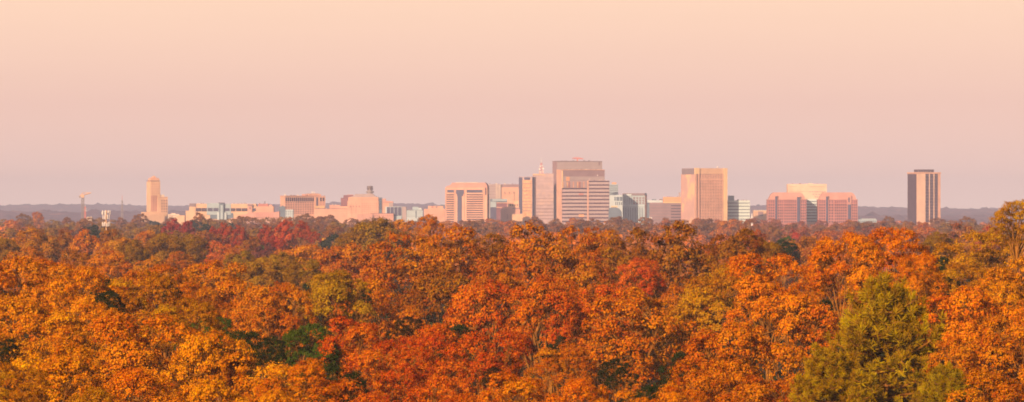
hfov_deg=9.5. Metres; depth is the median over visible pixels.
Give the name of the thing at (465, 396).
autumn tree
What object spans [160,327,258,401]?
autumn tree
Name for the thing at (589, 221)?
autumn tree
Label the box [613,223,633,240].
autumn tree
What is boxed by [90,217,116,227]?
autumn tree
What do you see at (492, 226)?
autumn tree
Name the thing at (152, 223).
autumn tree
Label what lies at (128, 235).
autumn tree
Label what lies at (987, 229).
autumn tree
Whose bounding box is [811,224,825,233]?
autumn tree
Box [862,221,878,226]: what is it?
autumn tree
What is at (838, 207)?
brick twin block
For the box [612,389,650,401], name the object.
autumn tree
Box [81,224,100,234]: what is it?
autumn tree
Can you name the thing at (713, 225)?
autumn tree
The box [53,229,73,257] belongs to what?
autumn tree
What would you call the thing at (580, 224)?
autumn tree
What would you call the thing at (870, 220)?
aqua low block
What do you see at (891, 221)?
autumn tree
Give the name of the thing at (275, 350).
evergreen tree
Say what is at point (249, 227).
autumn tree
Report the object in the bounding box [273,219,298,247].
autumn tree
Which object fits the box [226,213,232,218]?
building
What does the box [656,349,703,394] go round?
evergreen tree
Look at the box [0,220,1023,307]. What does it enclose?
distant woodland
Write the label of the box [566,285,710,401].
autumn tree
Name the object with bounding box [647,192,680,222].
brown banded block
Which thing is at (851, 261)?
autumn tree
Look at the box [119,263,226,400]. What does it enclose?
autumn tree
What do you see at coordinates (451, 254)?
autumn tree
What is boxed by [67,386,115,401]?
autumn tree
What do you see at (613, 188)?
teal tower
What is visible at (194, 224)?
autumn tree
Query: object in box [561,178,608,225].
striped slab
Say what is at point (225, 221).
autumn tree
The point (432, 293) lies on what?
autumn tree
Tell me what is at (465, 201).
banded office tower
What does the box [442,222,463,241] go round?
autumn tree
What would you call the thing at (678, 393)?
autumn tree
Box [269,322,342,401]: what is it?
evergreen tree
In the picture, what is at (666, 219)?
autumn tree
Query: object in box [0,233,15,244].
autumn tree
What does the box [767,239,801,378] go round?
autumn tree
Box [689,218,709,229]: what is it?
autumn tree
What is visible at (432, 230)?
autumn tree
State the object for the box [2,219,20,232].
autumn tree
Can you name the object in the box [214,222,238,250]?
autumn tree
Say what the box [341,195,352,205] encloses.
stepped brick block
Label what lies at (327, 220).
autumn tree
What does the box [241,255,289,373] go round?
autumn tree
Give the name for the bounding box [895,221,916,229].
autumn tree
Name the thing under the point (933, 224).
autumn tree
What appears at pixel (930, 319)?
evergreen tree
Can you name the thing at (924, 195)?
lone tower
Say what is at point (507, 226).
autumn tree
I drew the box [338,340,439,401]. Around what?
autumn tree
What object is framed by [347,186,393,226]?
lantern block
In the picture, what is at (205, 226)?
autumn tree
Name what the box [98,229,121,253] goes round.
autumn tree
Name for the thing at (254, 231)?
autumn tree
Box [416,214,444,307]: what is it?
autumn tree
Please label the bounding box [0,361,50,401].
autumn tree
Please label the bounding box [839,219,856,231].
autumn tree
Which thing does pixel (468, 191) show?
top window
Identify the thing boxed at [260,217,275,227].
autumn tree
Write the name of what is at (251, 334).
evergreen tree
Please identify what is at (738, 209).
white striped block
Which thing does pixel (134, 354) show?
autumn tree
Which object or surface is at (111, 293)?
evergreen tree
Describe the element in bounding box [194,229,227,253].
autumn tree
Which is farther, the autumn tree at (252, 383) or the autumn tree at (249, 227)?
the autumn tree at (249, 227)
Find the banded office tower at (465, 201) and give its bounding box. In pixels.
[445,182,488,224]
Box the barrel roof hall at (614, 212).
[609,207,621,220]
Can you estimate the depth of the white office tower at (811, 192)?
6447.02 m
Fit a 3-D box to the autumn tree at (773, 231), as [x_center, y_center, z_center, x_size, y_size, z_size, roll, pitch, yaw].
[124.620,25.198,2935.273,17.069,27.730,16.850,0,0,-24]
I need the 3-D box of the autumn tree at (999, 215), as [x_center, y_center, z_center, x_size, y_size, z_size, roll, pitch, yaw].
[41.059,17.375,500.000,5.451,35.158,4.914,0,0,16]
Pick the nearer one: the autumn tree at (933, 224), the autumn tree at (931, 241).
the autumn tree at (931, 241)
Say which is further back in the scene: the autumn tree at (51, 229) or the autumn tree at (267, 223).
the autumn tree at (267, 223)
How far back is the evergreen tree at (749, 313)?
539.99 m
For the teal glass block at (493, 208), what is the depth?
6599.64 m
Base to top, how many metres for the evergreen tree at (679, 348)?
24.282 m
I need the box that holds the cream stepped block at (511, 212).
[501,201,521,225]
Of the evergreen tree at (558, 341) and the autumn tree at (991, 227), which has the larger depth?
the autumn tree at (991, 227)
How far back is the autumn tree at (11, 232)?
2799.01 m
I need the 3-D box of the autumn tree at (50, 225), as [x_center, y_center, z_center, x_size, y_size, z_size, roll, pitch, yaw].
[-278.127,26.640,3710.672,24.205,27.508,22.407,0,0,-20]
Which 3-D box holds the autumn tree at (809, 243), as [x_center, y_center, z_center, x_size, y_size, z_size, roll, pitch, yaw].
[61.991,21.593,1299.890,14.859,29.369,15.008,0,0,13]
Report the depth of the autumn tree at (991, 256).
640.34 m
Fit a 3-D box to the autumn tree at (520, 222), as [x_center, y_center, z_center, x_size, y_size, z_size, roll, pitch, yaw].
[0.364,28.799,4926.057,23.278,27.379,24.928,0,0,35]
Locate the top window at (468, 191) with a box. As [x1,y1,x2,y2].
[467,190,482,192]
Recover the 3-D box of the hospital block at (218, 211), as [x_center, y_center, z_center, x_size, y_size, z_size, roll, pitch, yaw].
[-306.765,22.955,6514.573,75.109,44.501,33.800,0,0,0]
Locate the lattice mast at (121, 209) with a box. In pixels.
[121,200,122,220]
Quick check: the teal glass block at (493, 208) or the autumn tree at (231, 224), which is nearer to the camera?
the autumn tree at (231, 224)
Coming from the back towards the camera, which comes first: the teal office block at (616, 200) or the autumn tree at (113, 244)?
the teal office block at (616, 200)
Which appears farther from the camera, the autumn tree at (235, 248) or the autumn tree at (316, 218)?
the autumn tree at (316, 218)
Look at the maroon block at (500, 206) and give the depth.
6449.99 m
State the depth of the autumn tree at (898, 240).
499.08 m
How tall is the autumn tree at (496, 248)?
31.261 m
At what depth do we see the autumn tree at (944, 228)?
3816.15 m
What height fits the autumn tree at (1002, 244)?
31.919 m
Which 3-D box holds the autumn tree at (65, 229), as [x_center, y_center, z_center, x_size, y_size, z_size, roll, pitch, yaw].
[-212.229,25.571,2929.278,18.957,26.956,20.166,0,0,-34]
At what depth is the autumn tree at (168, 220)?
4591.44 m
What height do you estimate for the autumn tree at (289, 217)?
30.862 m
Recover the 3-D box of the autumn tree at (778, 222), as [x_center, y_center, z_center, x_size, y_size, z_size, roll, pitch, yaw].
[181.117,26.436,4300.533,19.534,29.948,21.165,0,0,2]
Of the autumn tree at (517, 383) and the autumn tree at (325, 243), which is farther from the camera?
the autumn tree at (325, 243)
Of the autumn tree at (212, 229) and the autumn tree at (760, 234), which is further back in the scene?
the autumn tree at (212, 229)
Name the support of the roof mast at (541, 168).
on the pale glass tower at (545, 198)
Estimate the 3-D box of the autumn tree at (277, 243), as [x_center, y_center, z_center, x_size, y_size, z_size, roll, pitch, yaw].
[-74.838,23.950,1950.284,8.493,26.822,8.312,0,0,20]
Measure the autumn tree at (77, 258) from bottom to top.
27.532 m
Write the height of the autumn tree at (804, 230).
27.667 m
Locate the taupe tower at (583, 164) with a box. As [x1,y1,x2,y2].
[552,160,601,221]
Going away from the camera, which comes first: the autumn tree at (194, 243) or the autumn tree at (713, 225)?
the autumn tree at (194, 243)
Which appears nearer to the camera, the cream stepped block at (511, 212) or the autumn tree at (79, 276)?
the autumn tree at (79, 276)
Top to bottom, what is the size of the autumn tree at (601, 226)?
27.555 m
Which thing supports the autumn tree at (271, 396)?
on the ground
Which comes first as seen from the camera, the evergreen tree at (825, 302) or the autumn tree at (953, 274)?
the evergreen tree at (825, 302)
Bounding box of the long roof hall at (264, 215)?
[231,211,279,224]
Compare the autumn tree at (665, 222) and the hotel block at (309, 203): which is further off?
the hotel block at (309, 203)
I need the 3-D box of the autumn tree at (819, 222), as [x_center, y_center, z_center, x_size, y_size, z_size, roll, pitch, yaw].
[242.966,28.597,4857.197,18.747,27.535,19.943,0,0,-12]
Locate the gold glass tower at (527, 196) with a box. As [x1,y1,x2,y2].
[519,177,535,225]
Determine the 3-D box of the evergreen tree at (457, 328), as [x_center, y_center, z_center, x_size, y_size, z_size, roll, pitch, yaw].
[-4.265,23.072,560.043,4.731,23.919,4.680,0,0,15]
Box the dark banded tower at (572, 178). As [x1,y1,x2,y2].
[556,168,604,222]
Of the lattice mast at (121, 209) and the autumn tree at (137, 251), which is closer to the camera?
the autumn tree at (137, 251)
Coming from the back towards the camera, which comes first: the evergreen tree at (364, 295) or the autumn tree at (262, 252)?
the autumn tree at (262, 252)
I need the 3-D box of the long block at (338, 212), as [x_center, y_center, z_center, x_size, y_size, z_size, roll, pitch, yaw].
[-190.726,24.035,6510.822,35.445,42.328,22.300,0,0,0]
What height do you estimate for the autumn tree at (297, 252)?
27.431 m
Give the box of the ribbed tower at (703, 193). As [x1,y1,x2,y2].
[681,166,726,224]
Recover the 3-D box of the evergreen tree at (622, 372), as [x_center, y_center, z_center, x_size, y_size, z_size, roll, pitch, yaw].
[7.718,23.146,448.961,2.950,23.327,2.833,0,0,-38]
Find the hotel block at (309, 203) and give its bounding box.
[280,192,324,219]
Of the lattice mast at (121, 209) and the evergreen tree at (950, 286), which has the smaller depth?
the evergreen tree at (950, 286)
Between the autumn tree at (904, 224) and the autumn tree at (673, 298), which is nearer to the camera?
the autumn tree at (673, 298)
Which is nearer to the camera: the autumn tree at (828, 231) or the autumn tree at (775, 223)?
the autumn tree at (828, 231)
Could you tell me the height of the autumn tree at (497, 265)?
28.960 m
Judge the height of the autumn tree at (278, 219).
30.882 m
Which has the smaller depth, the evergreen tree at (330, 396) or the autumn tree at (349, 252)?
the evergreen tree at (330, 396)
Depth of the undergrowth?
822.43 m
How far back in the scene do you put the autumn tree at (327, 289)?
618.27 m
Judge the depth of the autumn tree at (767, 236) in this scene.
2379.39 m
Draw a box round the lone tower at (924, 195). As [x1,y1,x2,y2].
[907,169,948,224]
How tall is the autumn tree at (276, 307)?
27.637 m
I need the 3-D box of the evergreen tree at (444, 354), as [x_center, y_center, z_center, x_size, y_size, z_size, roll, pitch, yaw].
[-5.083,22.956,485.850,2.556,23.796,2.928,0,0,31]
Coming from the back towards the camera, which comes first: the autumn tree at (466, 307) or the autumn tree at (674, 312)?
the autumn tree at (674, 312)
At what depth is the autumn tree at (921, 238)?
2196.65 m
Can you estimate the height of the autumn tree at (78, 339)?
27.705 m
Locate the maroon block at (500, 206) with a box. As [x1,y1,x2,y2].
[496,202,509,221]
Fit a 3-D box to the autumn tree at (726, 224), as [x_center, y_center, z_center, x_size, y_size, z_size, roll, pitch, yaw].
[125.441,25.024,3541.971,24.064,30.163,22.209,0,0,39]
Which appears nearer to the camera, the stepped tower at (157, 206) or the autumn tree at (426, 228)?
the autumn tree at (426, 228)
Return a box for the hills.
[0,201,1023,224]
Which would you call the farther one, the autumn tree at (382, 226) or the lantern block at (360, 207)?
the lantern block at (360, 207)
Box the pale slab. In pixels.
[488,183,518,221]
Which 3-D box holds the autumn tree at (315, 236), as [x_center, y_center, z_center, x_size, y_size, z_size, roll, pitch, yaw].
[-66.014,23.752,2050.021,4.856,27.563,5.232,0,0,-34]
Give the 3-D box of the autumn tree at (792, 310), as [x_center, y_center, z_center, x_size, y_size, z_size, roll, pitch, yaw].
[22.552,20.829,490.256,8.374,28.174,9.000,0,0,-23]
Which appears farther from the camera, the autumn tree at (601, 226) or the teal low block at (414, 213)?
the teal low block at (414, 213)
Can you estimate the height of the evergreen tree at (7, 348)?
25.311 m
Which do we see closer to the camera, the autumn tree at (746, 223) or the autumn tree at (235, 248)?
the autumn tree at (235, 248)
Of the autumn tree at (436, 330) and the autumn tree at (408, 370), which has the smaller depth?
the autumn tree at (408, 370)
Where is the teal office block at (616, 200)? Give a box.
[609,194,622,225]
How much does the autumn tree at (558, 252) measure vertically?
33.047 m
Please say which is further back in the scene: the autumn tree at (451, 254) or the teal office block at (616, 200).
the teal office block at (616, 200)
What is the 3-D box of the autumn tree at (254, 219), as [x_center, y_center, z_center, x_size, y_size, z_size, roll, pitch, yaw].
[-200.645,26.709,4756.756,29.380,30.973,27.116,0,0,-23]
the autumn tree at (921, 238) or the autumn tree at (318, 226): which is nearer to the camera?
the autumn tree at (921, 238)
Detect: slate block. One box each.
[279,206,293,219]
[379,198,393,212]
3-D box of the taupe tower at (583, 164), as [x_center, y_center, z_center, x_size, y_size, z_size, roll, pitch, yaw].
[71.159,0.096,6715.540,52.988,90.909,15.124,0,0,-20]
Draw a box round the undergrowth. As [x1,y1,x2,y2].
[0,265,1023,401]
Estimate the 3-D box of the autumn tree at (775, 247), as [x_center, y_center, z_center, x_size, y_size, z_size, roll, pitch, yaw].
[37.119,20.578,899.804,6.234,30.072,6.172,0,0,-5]
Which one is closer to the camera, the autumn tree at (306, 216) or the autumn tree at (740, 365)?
the autumn tree at (740, 365)
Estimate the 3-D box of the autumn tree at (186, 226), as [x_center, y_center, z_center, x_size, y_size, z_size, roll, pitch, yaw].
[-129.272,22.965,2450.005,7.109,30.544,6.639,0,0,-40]
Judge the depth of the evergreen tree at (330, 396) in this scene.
378.56 m
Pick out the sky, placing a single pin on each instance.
(217, 101)
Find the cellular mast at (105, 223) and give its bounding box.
[102,210,110,234]
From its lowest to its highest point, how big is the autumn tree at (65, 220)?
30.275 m
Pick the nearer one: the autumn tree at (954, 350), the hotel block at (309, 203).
the autumn tree at (954, 350)
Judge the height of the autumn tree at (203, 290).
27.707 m
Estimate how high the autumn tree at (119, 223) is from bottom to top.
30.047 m
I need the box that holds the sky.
[0,0,1023,208]
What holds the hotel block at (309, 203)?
on the ground
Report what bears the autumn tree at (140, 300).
on the ground
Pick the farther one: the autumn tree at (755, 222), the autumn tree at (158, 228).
the autumn tree at (755, 222)
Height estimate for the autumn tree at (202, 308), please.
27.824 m
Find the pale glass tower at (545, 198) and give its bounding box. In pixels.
[533,173,553,227]
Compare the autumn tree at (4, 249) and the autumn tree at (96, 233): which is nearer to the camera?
the autumn tree at (4, 249)
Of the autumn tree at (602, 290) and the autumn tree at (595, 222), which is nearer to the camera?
the autumn tree at (602, 290)
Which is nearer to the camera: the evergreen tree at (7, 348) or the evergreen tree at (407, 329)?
the evergreen tree at (7, 348)
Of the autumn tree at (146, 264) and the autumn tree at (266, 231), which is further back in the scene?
the autumn tree at (266, 231)
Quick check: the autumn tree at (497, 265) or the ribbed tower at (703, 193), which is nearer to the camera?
the autumn tree at (497, 265)
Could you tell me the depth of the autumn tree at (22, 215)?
4499.06 m
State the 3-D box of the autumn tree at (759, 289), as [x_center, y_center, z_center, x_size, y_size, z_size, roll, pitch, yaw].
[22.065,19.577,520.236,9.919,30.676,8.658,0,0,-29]
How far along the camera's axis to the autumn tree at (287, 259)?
1198.95 m
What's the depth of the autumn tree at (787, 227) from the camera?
3836.76 m
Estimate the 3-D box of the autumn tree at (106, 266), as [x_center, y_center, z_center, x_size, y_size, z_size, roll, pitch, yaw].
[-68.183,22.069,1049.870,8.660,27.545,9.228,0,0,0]
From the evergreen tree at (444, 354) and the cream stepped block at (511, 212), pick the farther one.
the cream stepped block at (511, 212)
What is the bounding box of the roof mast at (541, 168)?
[539,159,543,173]
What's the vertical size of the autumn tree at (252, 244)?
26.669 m
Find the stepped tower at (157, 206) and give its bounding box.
[141,176,167,225]
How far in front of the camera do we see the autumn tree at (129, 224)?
3757.91 m
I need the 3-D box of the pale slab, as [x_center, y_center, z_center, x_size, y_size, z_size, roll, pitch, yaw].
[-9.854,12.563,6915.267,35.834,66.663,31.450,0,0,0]
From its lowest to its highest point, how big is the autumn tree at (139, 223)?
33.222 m
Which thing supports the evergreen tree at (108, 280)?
on the ground
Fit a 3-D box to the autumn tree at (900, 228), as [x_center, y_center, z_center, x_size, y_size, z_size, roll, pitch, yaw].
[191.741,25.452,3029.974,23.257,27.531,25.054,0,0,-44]
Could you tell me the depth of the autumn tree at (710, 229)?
3797.63 m
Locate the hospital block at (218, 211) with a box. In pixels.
[186,202,256,222]
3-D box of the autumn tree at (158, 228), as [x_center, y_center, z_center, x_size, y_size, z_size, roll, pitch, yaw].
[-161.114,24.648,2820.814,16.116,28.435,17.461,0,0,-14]
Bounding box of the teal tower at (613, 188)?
[609,182,617,194]
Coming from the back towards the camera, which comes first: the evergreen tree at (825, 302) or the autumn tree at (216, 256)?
the autumn tree at (216, 256)
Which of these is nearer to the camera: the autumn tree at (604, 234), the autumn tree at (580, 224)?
the autumn tree at (604, 234)
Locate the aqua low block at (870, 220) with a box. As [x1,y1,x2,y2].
[858,219,876,222]
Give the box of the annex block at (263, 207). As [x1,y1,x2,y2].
[256,203,273,211]
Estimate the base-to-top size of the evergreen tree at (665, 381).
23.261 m
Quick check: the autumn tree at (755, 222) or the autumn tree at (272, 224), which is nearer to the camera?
the autumn tree at (272, 224)
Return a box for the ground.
[0,270,1021,401]
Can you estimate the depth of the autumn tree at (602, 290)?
589.27 m
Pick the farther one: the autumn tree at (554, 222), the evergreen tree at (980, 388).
the autumn tree at (554, 222)
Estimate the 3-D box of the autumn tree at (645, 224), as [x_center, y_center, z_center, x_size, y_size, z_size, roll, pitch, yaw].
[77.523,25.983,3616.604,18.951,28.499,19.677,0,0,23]
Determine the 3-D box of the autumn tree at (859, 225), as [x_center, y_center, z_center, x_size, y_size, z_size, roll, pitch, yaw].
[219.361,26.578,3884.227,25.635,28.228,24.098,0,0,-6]
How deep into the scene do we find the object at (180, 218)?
6295.98 m
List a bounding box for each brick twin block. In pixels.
[766,192,806,224]
[816,192,857,226]
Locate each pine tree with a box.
[779,339,864,401]
[817,269,963,401]
[913,362,972,401]
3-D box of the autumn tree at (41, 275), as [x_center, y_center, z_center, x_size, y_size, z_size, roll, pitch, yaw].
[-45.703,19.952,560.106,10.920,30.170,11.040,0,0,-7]
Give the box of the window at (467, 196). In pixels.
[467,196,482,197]
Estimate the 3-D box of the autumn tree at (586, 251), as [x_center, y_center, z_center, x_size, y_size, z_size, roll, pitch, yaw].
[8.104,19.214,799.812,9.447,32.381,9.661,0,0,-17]
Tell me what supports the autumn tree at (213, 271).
on the ground
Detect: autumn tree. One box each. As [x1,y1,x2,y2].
[0,227,17,238]
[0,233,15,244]
[0,236,21,290]
[0,255,66,391]
[0,295,94,401]
[0,344,124,401]
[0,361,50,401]
[1,219,26,227]
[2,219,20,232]
[2,246,60,336]
[8,225,64,267]
[11,224,39,237]
[15,213,34,225]
[21,258,92,320]
[22,300,138,394]
[23,228,47,243]
[29,211,45,228]
[32,264,131,379]
[40,223,62,234]
[42,226,58,236]
[44,219,61,228]
[50,226,77,239]
[51,248,100,293]
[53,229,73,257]
[61,217,75,224]
[61,221,78,230]
[66,227,101,264]
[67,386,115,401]
[73,220,94,233]
[79,216,96,228]
[79,230,100,291]
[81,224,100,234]
[84,366,179,401]
[86,250,133,398]
[87,311,212,401]
[89,236,145,278]
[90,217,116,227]
[97,220,117,229]
[97,269,190,399]
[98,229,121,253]
[99,226,124,237]
[115,217,129,230]
[117,239,150,268]
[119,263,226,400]
[120,222,137,236]
[122,225,142,239]
[132,213,149,227]
[133,229,161,250]
[133,256,172,387]
[135,234,166,251]
[138,220,160,227]
[138,297,224,379]
[141,223,157,233]
[142,232,194,272]
[148,225,170,233]
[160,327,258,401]
[161,217,180,227]
[161,217,182,233]
[162,230,189,247]
[163,251,194,286]
[172,378,255,401]
[178,259,259,401]
[178,282,234,332]
[179,220,194,234]
[179,233,210,269]
[188,219,202,233]
[192,212,209,227]
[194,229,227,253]
[197,223,210,238]
[198,240,234,281]
[198,350,299,401]
[200,219,220,228]
[202,276,298,379]
[209,226,217,243]
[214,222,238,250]
[215,219,244,228]
[219,222,240,229]
[220,244,250,269]
[222,249,259,279]
[229,225,248,245]
[231,216,246,227]
[241,236,261,255]
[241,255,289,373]
[241,279,324,387]
[242,223,260,236]
[244,216,265,228]
[244,227,262,236]
[249,389,297,401]
[251,242,276,257]
[253,357,344,401]
[256,223,277,247]
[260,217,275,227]
[263,251,300,284]
[264,234,287,251]
[266,243,333,289]
[268,221,289,230]
[270,217,294,222]
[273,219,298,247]
[282,216,295,228]
[282,257,325,290]
[287,231,314,259]
[289,219,310,229]
[293,220,310,240]
[295,213,314,229]
[297,228,320,244]
[297,268,378,379]
[304,240,384,323]
[305,216,324,223]
[306,231,321,243]
[309,219,325,235]
[315,316,401,396]
[317,214,337,230]
[319,232,339,249]
[320,377,386,401]
[321,225,344,240]
[323,221,348,241]
[328,276,431,383]
[332,216,413,281]
[334,232,366,249]
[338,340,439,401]
[339,226,361,237]
[343,218,358,226]
[350,231,457,401]
[352,218,372,230]
[376,323,479,401]
[388,372,478,401]
[389,219,419,247]
[392,262,473,401]
[411,223,505,390]
[412,223,445,235]
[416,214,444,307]
[417,216,437,227]
[429,328,532,401]
[434,276,543,401]
[437,392,478,401]
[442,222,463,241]
[456,257,528,361]
[459,220,467,225]
[460,220,481,238]
[467,232,516,321]
[470,218,489,231]
[472,220,583,391]
[474,223,502,238]
[474,371,568,401]
[479,218,503,228]
[498,220,522,235]
[501,274,594,401]
[504,220,522,226]
[520,342,598,401]
[522,218,547,235]
[536,258,618,401]
[540,281,648,401]
[543,224,614,389]
[544,377,612,401]
[545,218,561,229]
[547,222,568,243]
[562,217,582,230]
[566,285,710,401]
[571,221,596,235]
[573,226,627,396]
[577,218,594,229]
[589,217,602,230]
[595,223,619,236]
[597,226,667,357]
[605,216,631,231]
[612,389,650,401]
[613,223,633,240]
[613,256,668,392]
[616,219,735,356]
[618,219,637,226]
[630,221,659,236]
[633,300,723,371]
[637,216,653,232]
[651,219,677,242]
[651,386,706,401]
[652,356,752,401]
[654,277,720,339]
[658,218,676,233]
[659,264,772,358]
[678,321,806,401]
[680,220,713,240]
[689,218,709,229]
[694,218,722,231]
[700,223,724,242]
[707,225,782,381]
[708,218,741,236]
[715,374,803,401]
[720,251,827,381]
[725,219,739,234]
[737,218,764,232]
[742,218,767,229]
[742,229,766,249]
[742,286,841,400]
[747,232,776,247]
[748,240,786,293]
[760,218,782,229]
[761,222,783,231]
[763,225,787,242]
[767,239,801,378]
[778,224,800,235]
[778,234,836,369]
[778,236,795,244]
[782,226,810,238]
[789,233,804,247]
[790,221,809,228]
[790,262,845,306]
[806,230,883,352]
[809,231,835,243]
[810,220,828,228]
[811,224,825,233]
[813,229,838,238]
[824,224,853,236]
[830,221,841,231]
[836,268,894,374]
[837,225,864,239]
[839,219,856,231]
[847,235,885,266]
[848,226,951,390]
[850,221,874,234]
[856,226,879,235]
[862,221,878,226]
[870,220,889,233]
[882,254,942,372]
[883,216,895,227]
[886,225,914,236]
[889,230,925,252]
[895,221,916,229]
[902,229,1009,313]
[907,291,961,342]
[911,222,935,238]
[911,284,1023,391]
[914,226,940,238]
[919,334,999,401]
[920,231,954,258]
[922,262,994,357]
[928,217,946,230]
[935,221,975,256]
[937,223,953,232]
[940,220,960,230]
[944,368,1023,401]
[954,222,983,231]
[958,216,977,227]
[963,312,1023,401]
[968,232,1022,332]
[969,226,1004,261]
[975,255,1023,397]
[980,224,1003,234]
[985,199,1023,294]
[1000,231,1023,248]
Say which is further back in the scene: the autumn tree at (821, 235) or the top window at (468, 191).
the top window at (468, 191)
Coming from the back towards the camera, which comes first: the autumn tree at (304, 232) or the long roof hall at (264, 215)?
the long roof hall at (264, 215)
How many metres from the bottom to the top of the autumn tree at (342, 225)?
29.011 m
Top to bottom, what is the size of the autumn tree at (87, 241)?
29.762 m
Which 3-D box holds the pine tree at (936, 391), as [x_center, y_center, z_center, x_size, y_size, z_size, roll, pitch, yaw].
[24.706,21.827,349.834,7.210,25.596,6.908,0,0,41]
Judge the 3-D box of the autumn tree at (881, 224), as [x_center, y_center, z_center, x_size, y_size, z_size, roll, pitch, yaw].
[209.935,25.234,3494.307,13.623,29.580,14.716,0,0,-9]
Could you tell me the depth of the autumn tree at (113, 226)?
3702.49 m
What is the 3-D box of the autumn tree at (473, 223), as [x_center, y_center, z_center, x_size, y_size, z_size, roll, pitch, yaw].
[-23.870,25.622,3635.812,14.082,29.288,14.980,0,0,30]
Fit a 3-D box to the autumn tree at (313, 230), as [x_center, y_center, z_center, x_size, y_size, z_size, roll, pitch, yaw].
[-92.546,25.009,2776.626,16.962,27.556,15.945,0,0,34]
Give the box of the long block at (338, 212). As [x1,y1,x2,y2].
[314,204,346,222]
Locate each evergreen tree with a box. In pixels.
[0,338,20,387]
[86,290,126,375]
[90,278,113,375]
[161,286,183,354]
[184,316,235,351]
[187,356,209,381]
[214,329,286,388]
[252,337,286,378]
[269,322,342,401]
[301,282,332,323]
[311,379,341,401]
[312,362,370,401]
[351,284,372,375]
[385,316,425,395]
[433,342,461,369]
[444,324,488,382]
[481,367,507,398]
[541,335,576,393]
[597,359,639,401]
[617,385,662,401]
[636,378,684,401]
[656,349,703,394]
[676,340,702,374]
[737,286,753,359]
[806,299,840,339]
[912,303,936,332]
[922,256,960,362]
[926,276,954,361]
[969,384,992,401]
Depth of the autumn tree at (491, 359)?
449.29 m
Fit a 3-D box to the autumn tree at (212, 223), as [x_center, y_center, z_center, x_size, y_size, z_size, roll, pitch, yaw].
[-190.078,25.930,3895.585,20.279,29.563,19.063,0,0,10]
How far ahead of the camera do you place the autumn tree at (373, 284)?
658.66 m
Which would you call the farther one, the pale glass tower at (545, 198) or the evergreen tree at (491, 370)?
the pale glass tower at (545, 198)
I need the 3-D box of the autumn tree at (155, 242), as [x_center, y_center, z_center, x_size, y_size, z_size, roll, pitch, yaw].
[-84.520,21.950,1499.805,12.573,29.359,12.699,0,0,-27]
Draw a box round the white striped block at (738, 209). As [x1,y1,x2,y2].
[727,196,749,222]
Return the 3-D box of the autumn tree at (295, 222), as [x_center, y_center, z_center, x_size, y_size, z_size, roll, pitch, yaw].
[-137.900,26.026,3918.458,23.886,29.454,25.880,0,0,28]
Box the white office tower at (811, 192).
[787,182,826,226]
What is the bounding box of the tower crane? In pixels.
[79,192,90,217]
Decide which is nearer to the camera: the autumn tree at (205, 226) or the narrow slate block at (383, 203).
the autumn tree at (205, 226)
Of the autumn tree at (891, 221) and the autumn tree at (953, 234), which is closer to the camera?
the autumn tree at (953, 234)
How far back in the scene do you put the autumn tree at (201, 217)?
3998.11 m
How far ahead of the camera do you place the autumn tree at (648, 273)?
688.98 m
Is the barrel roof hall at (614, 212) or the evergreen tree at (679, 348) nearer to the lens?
the evergreen tree at (679, 348)
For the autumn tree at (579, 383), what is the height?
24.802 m
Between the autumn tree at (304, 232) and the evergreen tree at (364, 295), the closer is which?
the evergreen tree at (364, 295)
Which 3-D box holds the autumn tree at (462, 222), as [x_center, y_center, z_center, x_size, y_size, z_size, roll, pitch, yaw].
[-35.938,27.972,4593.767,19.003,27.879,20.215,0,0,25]
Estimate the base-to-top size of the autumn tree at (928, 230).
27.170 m
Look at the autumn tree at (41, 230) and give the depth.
2246.86 m
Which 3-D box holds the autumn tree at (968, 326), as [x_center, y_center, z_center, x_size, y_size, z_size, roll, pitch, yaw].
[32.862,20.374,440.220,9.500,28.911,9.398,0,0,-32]
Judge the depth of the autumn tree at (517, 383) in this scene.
349.77 m
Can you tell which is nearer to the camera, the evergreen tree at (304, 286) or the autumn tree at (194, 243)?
the evergreen tree at (304, 286)
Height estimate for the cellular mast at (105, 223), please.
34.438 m
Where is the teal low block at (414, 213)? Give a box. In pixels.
[407,207,422,221]
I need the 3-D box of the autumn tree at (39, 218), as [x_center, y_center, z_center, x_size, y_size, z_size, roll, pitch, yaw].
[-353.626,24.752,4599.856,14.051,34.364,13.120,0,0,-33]
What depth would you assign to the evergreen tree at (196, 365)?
397.76 m
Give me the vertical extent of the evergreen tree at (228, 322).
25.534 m
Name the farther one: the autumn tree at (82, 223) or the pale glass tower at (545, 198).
the pale glass tower at (545, 198)
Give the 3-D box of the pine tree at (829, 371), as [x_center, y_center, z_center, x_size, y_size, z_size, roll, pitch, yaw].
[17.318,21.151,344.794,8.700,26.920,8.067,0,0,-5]
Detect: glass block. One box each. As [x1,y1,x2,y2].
[385,206,406,222]
[490,199,506,222]
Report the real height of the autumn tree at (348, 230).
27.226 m
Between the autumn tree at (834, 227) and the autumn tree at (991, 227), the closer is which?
the autumn tree at (991, 227)
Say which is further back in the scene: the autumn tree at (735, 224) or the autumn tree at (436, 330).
the autumn tree at (735, 224)
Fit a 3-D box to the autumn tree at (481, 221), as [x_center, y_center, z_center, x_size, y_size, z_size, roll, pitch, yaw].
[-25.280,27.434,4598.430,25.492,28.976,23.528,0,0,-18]
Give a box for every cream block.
[424,205,444,223]
[753,210,765,222]
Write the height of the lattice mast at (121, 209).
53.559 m
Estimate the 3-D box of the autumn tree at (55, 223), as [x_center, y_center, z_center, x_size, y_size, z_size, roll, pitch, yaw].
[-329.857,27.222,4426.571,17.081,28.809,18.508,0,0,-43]
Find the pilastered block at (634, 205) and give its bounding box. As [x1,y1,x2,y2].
[622,193,646,224]
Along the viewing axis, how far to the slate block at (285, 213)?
6250.00 m
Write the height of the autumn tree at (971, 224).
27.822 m
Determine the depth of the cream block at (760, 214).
6599.98 m

